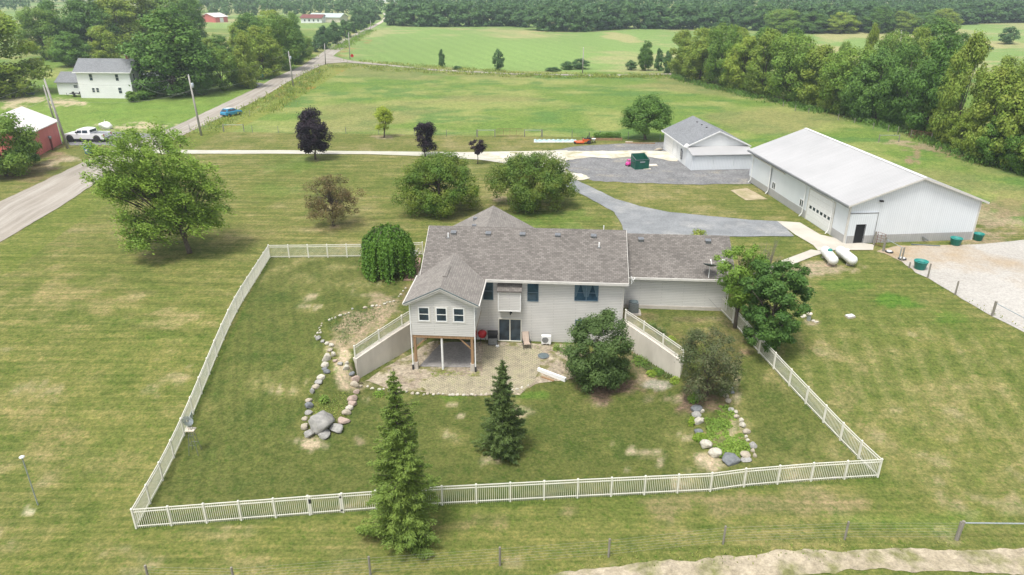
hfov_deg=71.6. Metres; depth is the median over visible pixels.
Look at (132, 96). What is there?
round bush
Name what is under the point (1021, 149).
tree
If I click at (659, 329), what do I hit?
plant
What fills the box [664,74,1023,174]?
undergrowth
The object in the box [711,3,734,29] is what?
tree
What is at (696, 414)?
rock
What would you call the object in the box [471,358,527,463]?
spruce tree
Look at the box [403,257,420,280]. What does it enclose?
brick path
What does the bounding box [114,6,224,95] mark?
tree
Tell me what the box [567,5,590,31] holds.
tree
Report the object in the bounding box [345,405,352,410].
rock
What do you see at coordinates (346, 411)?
rock
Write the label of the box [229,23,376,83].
roadside weeds
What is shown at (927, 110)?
tree
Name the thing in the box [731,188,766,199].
barn pad
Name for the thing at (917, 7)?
tree
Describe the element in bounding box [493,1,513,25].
tree
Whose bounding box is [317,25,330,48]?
tree
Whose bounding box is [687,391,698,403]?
plant
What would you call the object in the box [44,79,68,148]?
utility pole
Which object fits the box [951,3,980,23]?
tree
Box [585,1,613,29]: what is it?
tree
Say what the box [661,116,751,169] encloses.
garage
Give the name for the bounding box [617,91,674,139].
shade tree
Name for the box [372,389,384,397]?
plant
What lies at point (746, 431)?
rock
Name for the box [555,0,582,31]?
tree
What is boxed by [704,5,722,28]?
tree
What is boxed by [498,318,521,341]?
patio door
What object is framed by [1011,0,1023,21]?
tree
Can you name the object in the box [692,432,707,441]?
hosta
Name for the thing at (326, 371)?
rock
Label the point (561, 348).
plant
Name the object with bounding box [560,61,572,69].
tree
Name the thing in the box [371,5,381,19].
tree
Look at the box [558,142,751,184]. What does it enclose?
gravel yard
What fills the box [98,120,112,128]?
wrapped pile
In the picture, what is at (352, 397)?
rock
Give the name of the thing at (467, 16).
tree
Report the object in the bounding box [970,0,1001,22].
tree
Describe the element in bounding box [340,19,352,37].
tree
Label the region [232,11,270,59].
tree
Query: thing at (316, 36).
tree
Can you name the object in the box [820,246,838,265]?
propane tank
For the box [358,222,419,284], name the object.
weeping tree
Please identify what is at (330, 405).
ground cover
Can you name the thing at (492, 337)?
storage cabinet
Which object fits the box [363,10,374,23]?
tree
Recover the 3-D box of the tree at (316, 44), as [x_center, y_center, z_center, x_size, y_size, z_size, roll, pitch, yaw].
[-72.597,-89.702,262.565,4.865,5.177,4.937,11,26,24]
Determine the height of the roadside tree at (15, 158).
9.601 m
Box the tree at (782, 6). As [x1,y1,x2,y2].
[775,3,793,28]
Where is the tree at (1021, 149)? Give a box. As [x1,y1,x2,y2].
[1013,114,1023,162]
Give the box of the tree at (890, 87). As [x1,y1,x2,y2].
[873,41,938,128]
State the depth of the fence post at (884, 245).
72.28 m
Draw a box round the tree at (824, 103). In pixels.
[816,75,841,110]
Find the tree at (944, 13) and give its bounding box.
[934,8,964,30]
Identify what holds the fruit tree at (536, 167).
on the ground at (912, 378)
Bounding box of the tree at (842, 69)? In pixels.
[816,44,881,113]
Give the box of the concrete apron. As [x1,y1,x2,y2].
[778,221,873,249]
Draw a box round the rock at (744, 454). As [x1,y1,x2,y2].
[740,451,750,457]
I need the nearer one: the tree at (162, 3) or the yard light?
the yard light
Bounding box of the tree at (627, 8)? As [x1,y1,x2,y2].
[618,0,637,28]
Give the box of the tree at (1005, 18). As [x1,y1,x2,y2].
[989,1,1017,22]
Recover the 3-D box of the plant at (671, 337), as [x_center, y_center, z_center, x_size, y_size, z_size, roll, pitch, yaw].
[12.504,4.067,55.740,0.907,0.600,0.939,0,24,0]
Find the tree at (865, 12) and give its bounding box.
[849,3,873,31]
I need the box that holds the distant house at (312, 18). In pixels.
[300,14,325,22]
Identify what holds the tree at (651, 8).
on the ground at (912, 378)
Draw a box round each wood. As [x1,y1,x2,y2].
[0,0,384,15]
[383,0,1023,16]
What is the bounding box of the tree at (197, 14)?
[167,0,208,43]
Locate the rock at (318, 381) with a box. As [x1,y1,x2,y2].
[314,379,321,383]
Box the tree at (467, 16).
[453,1,483,25]
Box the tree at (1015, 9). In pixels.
[1003,0,1023,22]
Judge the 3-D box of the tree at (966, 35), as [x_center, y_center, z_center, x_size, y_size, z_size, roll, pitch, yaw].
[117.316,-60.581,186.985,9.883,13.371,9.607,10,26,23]
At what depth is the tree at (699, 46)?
190.56 m
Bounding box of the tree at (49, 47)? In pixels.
[43,37,63,60]
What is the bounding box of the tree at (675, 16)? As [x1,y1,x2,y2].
[664,3,694,28]
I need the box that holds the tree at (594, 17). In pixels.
[578,6,598,30]
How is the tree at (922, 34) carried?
on the ground at (912, 378)
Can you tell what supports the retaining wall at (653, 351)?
on the ground at (912, 378)
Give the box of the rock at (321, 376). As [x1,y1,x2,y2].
[317,374,324,379]
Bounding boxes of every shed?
[0,106,61,154]
[311,13,348,22]
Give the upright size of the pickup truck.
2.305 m
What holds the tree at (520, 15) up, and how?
on the ground at (912, 378)
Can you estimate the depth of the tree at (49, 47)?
225.21 m
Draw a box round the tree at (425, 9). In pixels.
[415,3,435,26]
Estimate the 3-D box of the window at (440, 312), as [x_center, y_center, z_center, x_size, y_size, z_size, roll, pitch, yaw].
[-5.332,2.051,53.632,1.060,1.400,0.070,2,24,4]
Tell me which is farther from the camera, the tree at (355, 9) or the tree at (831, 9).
the tree at (355, 9)
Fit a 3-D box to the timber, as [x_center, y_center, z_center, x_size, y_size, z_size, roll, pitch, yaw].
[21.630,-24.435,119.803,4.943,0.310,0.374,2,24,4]
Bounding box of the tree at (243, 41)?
[232,28,261,87]
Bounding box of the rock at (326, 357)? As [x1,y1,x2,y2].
[322,353,330,361]
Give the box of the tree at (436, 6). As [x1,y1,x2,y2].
[424,0,444,25]
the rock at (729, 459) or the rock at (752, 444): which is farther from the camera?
the rock at (752, 444)
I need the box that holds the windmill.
[181,411,201,455]
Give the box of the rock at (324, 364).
[321,362,328,367]
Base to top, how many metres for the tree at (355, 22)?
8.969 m
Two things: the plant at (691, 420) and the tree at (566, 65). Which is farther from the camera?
the tree at (566, 65)
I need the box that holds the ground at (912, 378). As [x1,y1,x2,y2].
[0,0,1023,574]
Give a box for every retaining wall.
[353,321,425,377]
[622,321,683,377]
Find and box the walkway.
[770,249,820,272]
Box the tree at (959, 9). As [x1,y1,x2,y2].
[947,1,969,20]
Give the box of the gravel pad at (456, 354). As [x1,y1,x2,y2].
[420,342,470,366]
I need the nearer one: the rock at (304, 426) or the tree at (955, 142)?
the rock at (304, 426)
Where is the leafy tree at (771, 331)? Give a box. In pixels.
[737,258,816,351]
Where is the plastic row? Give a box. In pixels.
[534,139,575,142]
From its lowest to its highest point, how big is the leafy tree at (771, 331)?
7.595 m
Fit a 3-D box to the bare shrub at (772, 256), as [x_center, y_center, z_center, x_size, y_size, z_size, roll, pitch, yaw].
[22.446,-2.001,62.036,2.437,5.544,2.922,-7,25,-16]
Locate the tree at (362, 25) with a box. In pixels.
[356,15,367,29]
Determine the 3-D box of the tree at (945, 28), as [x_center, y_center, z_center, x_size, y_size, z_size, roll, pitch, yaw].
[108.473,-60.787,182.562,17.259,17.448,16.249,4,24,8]
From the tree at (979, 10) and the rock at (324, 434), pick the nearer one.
the rock at (324, 434)
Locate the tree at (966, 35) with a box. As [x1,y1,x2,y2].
[944,30,970,71]
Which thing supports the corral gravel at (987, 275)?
on the ground at (912, 378)
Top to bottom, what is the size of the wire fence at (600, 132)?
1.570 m
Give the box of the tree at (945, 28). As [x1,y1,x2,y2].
[909,15,966,74]
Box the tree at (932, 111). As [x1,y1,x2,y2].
[926,98,962,136]
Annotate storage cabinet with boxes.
[487,330,497,344]
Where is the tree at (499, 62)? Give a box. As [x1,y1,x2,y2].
[492,48,504,69]
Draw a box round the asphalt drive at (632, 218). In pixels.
[566,180,793,235]
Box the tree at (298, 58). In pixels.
[279,21,307,63]
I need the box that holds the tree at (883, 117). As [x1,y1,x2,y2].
[875,95,900,123]
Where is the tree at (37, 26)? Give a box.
[12,6,70,58]
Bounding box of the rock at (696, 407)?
[691,404,702,411]
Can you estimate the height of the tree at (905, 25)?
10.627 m
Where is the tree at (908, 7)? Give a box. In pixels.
[903,4,915,14]
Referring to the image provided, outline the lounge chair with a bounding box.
[521,331,530,348]
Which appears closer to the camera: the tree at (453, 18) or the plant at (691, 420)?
the plant at (691, 420)
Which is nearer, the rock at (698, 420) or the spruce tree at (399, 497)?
the spruce tree at (399, 497)
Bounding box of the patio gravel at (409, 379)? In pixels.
[366,341,581,395]
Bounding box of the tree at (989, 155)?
[974,109,1018,164]
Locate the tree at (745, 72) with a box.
[741,50,767,73]
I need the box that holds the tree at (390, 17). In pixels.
[383,2,399,24]
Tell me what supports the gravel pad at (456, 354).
on the patio gravel at (409, 379)
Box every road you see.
[0,24,378,241]
[312,54,671,75]
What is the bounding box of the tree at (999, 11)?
[977,1,1006,22]
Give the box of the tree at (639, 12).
[626,5,649,28]
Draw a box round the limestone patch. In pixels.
[565,172,588,179]
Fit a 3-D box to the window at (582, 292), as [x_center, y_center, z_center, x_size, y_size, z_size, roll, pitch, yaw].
[6.032,0.435,57.484,1.930,1.440,0.075,2,24,4]
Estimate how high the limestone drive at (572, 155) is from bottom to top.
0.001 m
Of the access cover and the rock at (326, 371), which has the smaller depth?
the rock at (326, 371)
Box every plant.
[319,395,329,403]
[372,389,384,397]
[552,344,560,351]
[559,340,578,355]
[631,354,649,367]
[653,367,664,375]
[656,326,667,335]
[667,335,676,344]
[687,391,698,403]
[688,416,694,425]
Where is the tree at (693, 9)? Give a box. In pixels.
[678,2,709,28]
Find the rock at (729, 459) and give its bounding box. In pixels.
[722,452,740,466]
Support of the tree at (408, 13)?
on the ground at (912, 378)
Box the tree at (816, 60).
[792,44,841,105]
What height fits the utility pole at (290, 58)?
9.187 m
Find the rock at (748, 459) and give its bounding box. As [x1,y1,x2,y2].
[741,457,751,461]
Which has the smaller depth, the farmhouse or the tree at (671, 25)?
the farmhouse
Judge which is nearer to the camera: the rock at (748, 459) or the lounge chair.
the rock at (748, 459)
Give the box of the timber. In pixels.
[625,141,654,143]
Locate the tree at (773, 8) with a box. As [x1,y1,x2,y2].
[762,6,780,29]
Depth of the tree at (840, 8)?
356.90 m
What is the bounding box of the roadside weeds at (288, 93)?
[174,58,678,135]
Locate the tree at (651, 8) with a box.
[640,2,659,28]
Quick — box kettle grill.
[478,330,486,344]
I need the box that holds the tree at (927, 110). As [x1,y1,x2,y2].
[904,99,932,132]
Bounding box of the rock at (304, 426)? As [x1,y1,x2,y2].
[301,423,308,429]
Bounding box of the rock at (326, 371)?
[323,369,330,373]
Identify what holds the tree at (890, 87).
on the ground at (912, 378)
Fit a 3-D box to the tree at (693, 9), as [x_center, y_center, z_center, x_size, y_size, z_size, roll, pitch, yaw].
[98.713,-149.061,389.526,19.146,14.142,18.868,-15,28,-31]
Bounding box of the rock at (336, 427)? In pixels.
[329,423,342,433]
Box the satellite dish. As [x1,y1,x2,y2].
[703,259,715,277]
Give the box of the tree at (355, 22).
[346,15,359,32]
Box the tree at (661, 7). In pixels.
[643,3,670,28]
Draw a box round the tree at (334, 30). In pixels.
[327,20,342,43]
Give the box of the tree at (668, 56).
[662,51,672,72]
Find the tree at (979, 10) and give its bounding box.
[955,2,985,23]
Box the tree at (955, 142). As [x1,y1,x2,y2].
[948,108,978,152]
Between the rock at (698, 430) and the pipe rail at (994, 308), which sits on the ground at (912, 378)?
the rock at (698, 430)
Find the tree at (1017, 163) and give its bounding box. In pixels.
[1000,123,1023,173]
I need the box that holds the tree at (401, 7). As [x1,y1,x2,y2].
[390,0,412,25]
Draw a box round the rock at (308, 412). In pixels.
[305,410,312,414]
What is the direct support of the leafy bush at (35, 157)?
on the ground at (912, 378)
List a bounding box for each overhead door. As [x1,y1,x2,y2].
[665,136,672,154]
[805,189,834,233]
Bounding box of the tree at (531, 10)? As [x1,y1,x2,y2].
[523,3,546,29]
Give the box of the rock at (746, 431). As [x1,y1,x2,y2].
[742,428,750,433]
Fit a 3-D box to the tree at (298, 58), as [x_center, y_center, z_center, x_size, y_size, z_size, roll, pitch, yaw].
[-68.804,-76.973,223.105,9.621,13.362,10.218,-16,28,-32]
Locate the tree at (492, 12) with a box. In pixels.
[482,3,505,25]
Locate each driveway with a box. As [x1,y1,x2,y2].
[66,132,150,146]
[140,149,566,171]
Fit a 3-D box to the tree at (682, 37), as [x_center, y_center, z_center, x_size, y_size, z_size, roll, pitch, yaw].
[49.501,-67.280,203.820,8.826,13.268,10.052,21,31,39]
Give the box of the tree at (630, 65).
[625,60,637,69]
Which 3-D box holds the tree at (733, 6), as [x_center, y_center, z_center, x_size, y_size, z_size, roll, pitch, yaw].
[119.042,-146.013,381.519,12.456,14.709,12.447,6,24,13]
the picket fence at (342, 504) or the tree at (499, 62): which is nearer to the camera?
the picket fence at (342, 504)
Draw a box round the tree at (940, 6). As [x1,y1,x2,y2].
[935,3,956,15]
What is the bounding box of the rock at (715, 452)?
[708,447,721,457]
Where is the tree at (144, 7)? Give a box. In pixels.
[110,0,169,48]
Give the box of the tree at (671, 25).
[658,5,690,28]
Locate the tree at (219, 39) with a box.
[208,33,232,66]
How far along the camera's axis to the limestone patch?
99.74 m
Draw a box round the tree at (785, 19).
[764,8,799,32]
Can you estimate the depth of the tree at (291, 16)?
270.72 m
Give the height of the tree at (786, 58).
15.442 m
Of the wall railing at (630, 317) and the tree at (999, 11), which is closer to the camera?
the wall railing at (630, 317)
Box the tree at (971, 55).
[930,29,993,145]
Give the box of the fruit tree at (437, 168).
[388,150,481,218]
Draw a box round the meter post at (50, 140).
[48,136,53,149]
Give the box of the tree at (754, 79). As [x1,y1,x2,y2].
[741,27,786,97]
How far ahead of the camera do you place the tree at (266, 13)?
250.69 m
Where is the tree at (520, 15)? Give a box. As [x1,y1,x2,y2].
[510,4,537,26]
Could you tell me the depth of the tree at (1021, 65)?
142.60 m
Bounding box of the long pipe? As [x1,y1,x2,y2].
[911,244,939,245]
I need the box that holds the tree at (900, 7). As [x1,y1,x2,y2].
[889,5,904,27]
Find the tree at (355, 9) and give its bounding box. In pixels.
[349,4,365,17]
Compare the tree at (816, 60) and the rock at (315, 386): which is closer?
the rock at (315, 386)
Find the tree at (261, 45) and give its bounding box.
[246,25,286,78]
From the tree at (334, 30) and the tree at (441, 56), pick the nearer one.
the tree at (441, 56)
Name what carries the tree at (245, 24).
on the ground at (912, 378)
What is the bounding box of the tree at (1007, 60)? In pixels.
[989,54,1023,119]
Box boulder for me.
[308,410,334,434]
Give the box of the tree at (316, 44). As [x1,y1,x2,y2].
[311,38,321,51]
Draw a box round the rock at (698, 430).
[694,428,702,433]
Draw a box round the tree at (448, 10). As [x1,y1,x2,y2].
[433,3,462,26]
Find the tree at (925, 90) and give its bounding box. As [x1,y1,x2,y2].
[900,31,968,134]
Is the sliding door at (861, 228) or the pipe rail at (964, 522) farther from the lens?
the sliding door at (861, 228)
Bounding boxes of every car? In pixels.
[220,107,241,116]
[625,159,630,166]
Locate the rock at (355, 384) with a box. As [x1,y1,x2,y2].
[350,381,358,387]
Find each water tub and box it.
[914,258,928,269]
[950,236,962,245]
[973,232,984,240]
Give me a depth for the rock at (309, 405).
49.73 m
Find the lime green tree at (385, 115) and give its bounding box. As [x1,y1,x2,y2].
[372,105,393,137]
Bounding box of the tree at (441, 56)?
[438,49,444,66]
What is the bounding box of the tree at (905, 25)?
[882,10,922,32]
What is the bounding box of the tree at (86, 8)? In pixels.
[58,0,122,54]
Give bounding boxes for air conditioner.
[627,299,640,315]
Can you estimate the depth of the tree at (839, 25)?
351.19 m
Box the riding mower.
[574,132,590,143]
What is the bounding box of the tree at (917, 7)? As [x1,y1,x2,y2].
[911,2,932,19]
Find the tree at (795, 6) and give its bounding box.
[786,2,806,30]
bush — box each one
[10,137,42,163]
[125,91,140,101]
[691,228,707,234]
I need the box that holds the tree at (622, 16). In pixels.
[607,5,632,28]
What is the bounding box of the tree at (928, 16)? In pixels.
[903,12,937,31]
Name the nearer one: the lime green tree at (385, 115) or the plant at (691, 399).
the plant at (691, 399)
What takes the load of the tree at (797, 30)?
on the ground at (912, 378)
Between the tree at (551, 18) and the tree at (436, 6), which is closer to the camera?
the tree at (551, 18)
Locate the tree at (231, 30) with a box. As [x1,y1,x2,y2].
[227,22,243,55]
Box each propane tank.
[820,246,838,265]
[835,246,857,264]
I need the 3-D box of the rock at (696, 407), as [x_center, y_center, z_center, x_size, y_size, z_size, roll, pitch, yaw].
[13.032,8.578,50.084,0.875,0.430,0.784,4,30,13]
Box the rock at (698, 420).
[693,417,703,424]
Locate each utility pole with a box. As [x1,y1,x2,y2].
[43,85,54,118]
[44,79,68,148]
[188,74,201,135]
[288,51,293,85]
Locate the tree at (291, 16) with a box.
[283,11,301,36]
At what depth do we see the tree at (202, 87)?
166.55 m
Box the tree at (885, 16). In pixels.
[862,5,898,32]
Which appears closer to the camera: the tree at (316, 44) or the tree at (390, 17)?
the tree at (316, 44)
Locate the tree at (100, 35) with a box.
[86,24,123,58]
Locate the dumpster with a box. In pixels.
[631,153,649,169]
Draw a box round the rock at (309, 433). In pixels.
[304,429,314,437]
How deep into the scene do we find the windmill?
45.22 m
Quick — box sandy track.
[553,548,1023,574]
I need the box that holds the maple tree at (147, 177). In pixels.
[74,116,239,254]
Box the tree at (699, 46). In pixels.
[681,26,720,82]
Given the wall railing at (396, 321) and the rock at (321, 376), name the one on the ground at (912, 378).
the rock at (321, 376)
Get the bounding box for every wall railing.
[353,310,410,357]
[624,309,683,360]
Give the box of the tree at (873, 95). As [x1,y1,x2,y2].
[847,44,901,118]
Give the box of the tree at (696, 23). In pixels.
[692,5,715,29]
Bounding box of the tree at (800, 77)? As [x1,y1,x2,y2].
[784,70,806,100]
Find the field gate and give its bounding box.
[497,129,522,135]
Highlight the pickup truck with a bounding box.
[65,127,112,142]
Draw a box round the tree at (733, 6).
[722,1,743,27]
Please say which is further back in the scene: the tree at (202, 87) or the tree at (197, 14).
the tree at (197, 14)
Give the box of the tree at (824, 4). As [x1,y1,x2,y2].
[808,0,830,27]
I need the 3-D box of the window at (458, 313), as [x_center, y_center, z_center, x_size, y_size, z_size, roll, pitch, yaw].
[-4.016,2.090,53.543,1.060,1.400,0.070,2,24,4]
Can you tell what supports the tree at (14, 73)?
on the ground at (912, 378)
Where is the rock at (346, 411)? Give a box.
[342,409,350,414]
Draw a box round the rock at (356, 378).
[351,375,359,382]
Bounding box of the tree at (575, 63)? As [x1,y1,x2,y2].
[570,58,590,68]
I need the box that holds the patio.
[418,344,542,394]
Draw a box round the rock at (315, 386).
[312,384,319,388]
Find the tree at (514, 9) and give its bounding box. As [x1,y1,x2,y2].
[502,4,522,25]
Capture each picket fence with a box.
[130,458,882,528]
[132,244,270,523]
[269,241,422,257]
[721,296,880,471]
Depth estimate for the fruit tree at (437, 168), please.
81.80 m
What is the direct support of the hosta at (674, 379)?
on the ground at (912, 378)
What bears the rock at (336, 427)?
on the ground at (912, 378)
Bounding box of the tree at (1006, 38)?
[998,26,1020,43]
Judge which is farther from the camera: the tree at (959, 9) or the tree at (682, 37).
the tree at (959, 9)
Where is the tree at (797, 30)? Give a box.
[773,24,803,84]
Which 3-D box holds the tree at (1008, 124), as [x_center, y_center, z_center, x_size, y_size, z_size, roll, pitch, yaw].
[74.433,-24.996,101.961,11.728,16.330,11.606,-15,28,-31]
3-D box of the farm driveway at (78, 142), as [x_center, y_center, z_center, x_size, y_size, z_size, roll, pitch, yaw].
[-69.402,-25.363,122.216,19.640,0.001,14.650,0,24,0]
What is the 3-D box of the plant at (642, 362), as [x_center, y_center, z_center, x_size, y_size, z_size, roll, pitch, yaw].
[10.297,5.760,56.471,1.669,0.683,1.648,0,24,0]
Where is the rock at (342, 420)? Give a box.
[338,416,350,423]
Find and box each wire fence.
[144,521,961,574]
[163,124,476,136]
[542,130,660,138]
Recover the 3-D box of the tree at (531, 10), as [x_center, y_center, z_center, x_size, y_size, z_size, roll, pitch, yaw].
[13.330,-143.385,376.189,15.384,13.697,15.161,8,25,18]
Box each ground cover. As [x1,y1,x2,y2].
[311,390,347,418]
[325,301,398,343]
[418,370,479,375]
[629,352,671,379]
[702,405,749,458]
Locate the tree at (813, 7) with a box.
[798,4,824,31]
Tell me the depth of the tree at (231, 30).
233.28 m
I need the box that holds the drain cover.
[538,353,548,358]
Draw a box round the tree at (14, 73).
[0,9,55,97]
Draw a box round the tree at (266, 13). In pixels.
[250,9,284,45]
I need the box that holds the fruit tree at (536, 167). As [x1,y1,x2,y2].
[482,150,580,213]
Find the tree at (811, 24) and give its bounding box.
[796,11,829,32]
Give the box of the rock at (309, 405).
[305,402,313,408]
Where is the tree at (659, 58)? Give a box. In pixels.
[654,47,663,70]
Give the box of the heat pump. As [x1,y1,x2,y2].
[541,334,550,344]
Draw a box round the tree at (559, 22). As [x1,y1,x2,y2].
[544,3,574,30]
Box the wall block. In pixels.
[537,367,565,381]
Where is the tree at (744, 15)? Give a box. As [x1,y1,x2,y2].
[731,4,756,29]
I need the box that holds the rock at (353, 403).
[348,400,356,405]
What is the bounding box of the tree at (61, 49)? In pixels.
[45,30,91,65]
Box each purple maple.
[294,105,334,159]
[413,121,438,156]
[468,139,487,163]
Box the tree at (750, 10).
[741,4,766,29]
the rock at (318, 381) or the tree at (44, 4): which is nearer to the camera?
the rock at (318, 381)
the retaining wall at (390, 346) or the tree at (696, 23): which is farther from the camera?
the tree at (696, 23)
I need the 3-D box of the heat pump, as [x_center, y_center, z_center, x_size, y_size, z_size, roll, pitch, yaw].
[2.835,4.340,58.917,0.800,0.820,0.400,2,24,4]
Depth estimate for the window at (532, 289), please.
57.81 m
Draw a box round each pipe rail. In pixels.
[887,239,905,260]
[955,520,1023,540]
[991,301,1023,317]
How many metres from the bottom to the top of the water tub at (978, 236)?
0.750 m
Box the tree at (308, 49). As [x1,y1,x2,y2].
[301,35,313,58]
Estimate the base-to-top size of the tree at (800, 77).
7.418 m
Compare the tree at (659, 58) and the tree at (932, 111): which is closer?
the tree at (932, 111)
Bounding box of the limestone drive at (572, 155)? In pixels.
[483,150,677,161]
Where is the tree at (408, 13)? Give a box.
[396,3,421,26]
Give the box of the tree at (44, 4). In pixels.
[31,0,88,45]
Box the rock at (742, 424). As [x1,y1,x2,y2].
[739,422,745,427]
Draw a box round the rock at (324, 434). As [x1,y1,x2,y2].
[318,429,330,439]
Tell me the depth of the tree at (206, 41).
205.09 m
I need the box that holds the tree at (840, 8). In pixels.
[829,6,851,31]
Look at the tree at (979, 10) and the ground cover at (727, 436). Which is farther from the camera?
the tree at (979, 10)
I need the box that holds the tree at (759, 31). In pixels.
[747,25,771,74]
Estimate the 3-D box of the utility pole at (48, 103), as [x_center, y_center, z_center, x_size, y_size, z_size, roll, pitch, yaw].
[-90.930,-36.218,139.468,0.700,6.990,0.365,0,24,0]
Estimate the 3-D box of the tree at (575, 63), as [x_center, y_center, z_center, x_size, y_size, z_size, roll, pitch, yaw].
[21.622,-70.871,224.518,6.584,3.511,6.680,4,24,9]
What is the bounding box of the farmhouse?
[54,54,168,97]
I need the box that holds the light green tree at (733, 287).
[712,243,769,328]
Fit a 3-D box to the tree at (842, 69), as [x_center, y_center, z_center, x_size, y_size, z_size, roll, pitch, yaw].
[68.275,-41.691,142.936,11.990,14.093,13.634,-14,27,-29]
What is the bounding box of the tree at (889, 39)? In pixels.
[874,30,915,75]
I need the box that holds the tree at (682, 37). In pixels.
[663,29,697,75]
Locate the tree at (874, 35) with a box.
[860,21,879,82]
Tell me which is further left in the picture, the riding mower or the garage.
the riding mower
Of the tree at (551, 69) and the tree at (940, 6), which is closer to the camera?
the tree at (551, 69)
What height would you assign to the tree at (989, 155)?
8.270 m
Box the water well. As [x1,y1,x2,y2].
[806,312,812,320]
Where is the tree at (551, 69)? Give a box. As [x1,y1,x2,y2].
[545,67,559,71]
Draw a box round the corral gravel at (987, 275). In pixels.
[877,240,1023,331]
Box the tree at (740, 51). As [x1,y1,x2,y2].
[719,35,763,91]
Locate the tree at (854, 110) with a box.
[846,91,874,119]
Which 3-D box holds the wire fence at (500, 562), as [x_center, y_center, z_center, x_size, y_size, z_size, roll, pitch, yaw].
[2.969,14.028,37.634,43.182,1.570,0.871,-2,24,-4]
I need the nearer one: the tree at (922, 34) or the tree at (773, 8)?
the tree at (922, 34)
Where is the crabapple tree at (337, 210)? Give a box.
[302,174,366,225]
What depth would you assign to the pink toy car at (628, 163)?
105.15 m
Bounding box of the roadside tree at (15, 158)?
[0,110,42,175]
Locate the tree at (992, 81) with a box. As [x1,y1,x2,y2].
[958,63,1023,160]
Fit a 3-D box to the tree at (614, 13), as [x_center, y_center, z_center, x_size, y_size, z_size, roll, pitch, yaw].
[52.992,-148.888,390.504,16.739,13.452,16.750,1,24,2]
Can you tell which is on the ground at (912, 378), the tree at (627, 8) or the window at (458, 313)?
the tree at (627, 8)
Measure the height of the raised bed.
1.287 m
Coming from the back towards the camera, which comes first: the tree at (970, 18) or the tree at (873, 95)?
the tree at (970, 18)
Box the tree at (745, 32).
[722,27,750,72]
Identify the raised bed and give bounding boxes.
[592,132,621,139]
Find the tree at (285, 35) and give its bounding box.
[258,12,304,68]
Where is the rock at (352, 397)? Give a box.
[347,395,357,400]
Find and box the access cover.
[845,314,855,318]
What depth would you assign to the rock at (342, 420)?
48.79 m
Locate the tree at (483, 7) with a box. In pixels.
[470,3,491,26]
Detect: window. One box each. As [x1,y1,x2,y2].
[416,305,430,322]
[434,306,448,322]
[451,306,465,323]
[483,282,492,299]
[527,283,538,301]
[574,285,598,300]
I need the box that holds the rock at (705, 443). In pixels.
[700,439,711,448]
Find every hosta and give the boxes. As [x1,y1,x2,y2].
[645,370,657,376]
[669,375,680,384]
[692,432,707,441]
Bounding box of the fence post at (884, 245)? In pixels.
[882,237,886,251]
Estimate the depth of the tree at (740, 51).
173.52 m
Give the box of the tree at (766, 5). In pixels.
[753,1,772,30]
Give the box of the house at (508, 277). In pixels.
[402,206,734,371]
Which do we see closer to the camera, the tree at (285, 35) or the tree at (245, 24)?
the tree at (285, 35)
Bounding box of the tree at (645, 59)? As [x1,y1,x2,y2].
[637,40,653,70]
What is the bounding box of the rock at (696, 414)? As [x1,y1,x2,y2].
[691,411,701,416]
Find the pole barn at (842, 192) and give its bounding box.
[747,128,989,243]
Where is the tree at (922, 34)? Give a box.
[908,27,937,89]
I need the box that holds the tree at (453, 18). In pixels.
[448,3,467,26]
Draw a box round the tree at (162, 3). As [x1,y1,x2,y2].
[134,0,197,45]
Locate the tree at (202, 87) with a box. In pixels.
[187,58,212,94]
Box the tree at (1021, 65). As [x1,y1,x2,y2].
[1016,57,1023,109]
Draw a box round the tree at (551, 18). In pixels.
[535,6,562,31]
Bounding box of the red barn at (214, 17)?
[201,13,227,21]
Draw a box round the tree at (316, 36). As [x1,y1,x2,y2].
[313,30,322,45]
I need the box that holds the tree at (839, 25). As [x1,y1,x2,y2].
[826,11,861,32]
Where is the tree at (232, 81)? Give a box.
[230,60,249,85]
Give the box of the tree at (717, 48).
[702,22,744,85]
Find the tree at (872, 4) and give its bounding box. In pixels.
[862,1,881,25]
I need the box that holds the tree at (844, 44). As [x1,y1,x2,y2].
[837,40,851,59]
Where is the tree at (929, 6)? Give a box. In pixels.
[919,3,941,24]
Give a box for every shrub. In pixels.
[136,86,154,99]
[562,307,635,394]
[674,325,746,401]
[760,238,783,268]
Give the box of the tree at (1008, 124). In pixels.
[982,70,1023,166]
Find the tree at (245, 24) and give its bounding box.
[233,15,249,45]
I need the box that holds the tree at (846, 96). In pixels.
[838,60,877,116]
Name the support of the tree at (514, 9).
on the ground at (912, 378)
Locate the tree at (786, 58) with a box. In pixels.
[763,30,818,101]
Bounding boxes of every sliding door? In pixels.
[748,154,784,193]
[845,212,878,243]
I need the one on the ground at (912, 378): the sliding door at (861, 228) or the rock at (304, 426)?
the rock at (304, 426)
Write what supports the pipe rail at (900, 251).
on the corral gravel at (987, 275)
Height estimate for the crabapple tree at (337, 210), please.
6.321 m
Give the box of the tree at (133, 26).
[86,0,144,51]
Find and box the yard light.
[19,455,38,504]
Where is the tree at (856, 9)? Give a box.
[841,1,864,30]
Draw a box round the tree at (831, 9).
[820,4,837,31]
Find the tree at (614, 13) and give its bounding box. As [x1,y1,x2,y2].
[598,4,622,29]
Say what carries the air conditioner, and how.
on the ground at (912, 378)
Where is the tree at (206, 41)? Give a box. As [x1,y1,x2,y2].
[199,38,220,49]
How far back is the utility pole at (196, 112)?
123.82 m
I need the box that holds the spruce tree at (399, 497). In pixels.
[355,370,440,559]
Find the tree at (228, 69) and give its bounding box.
[207,47,239,89]
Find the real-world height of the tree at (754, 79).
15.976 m
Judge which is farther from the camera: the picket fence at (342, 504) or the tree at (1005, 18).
the tree at (1005, 18)
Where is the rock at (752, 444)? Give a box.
[749,441,756,447]

